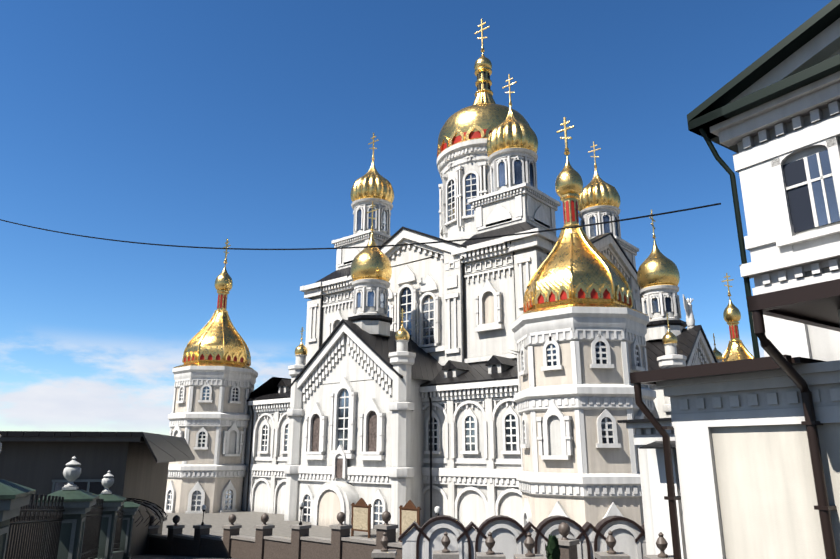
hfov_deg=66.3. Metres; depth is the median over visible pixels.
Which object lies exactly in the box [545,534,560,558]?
thuja bush
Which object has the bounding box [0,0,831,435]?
sky
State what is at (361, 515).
info boards
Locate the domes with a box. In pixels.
[174,19,753,372]
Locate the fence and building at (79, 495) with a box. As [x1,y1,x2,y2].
[0,431,194,558]
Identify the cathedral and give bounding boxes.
[164,138,722,531]
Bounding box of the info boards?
[351,498,420,541]
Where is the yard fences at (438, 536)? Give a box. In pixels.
[146,501,673,558]
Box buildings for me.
[617,0,839,558]
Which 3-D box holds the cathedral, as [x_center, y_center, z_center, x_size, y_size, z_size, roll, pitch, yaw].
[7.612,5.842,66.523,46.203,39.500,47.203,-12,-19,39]
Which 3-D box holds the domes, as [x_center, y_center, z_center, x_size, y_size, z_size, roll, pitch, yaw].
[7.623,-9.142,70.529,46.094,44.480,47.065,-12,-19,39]
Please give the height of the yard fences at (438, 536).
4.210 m
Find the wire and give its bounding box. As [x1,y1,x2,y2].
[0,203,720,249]
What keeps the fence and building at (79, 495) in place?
on the ground
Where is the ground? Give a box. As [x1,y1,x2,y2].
[131,510,399,558]
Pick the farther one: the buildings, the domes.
the domes

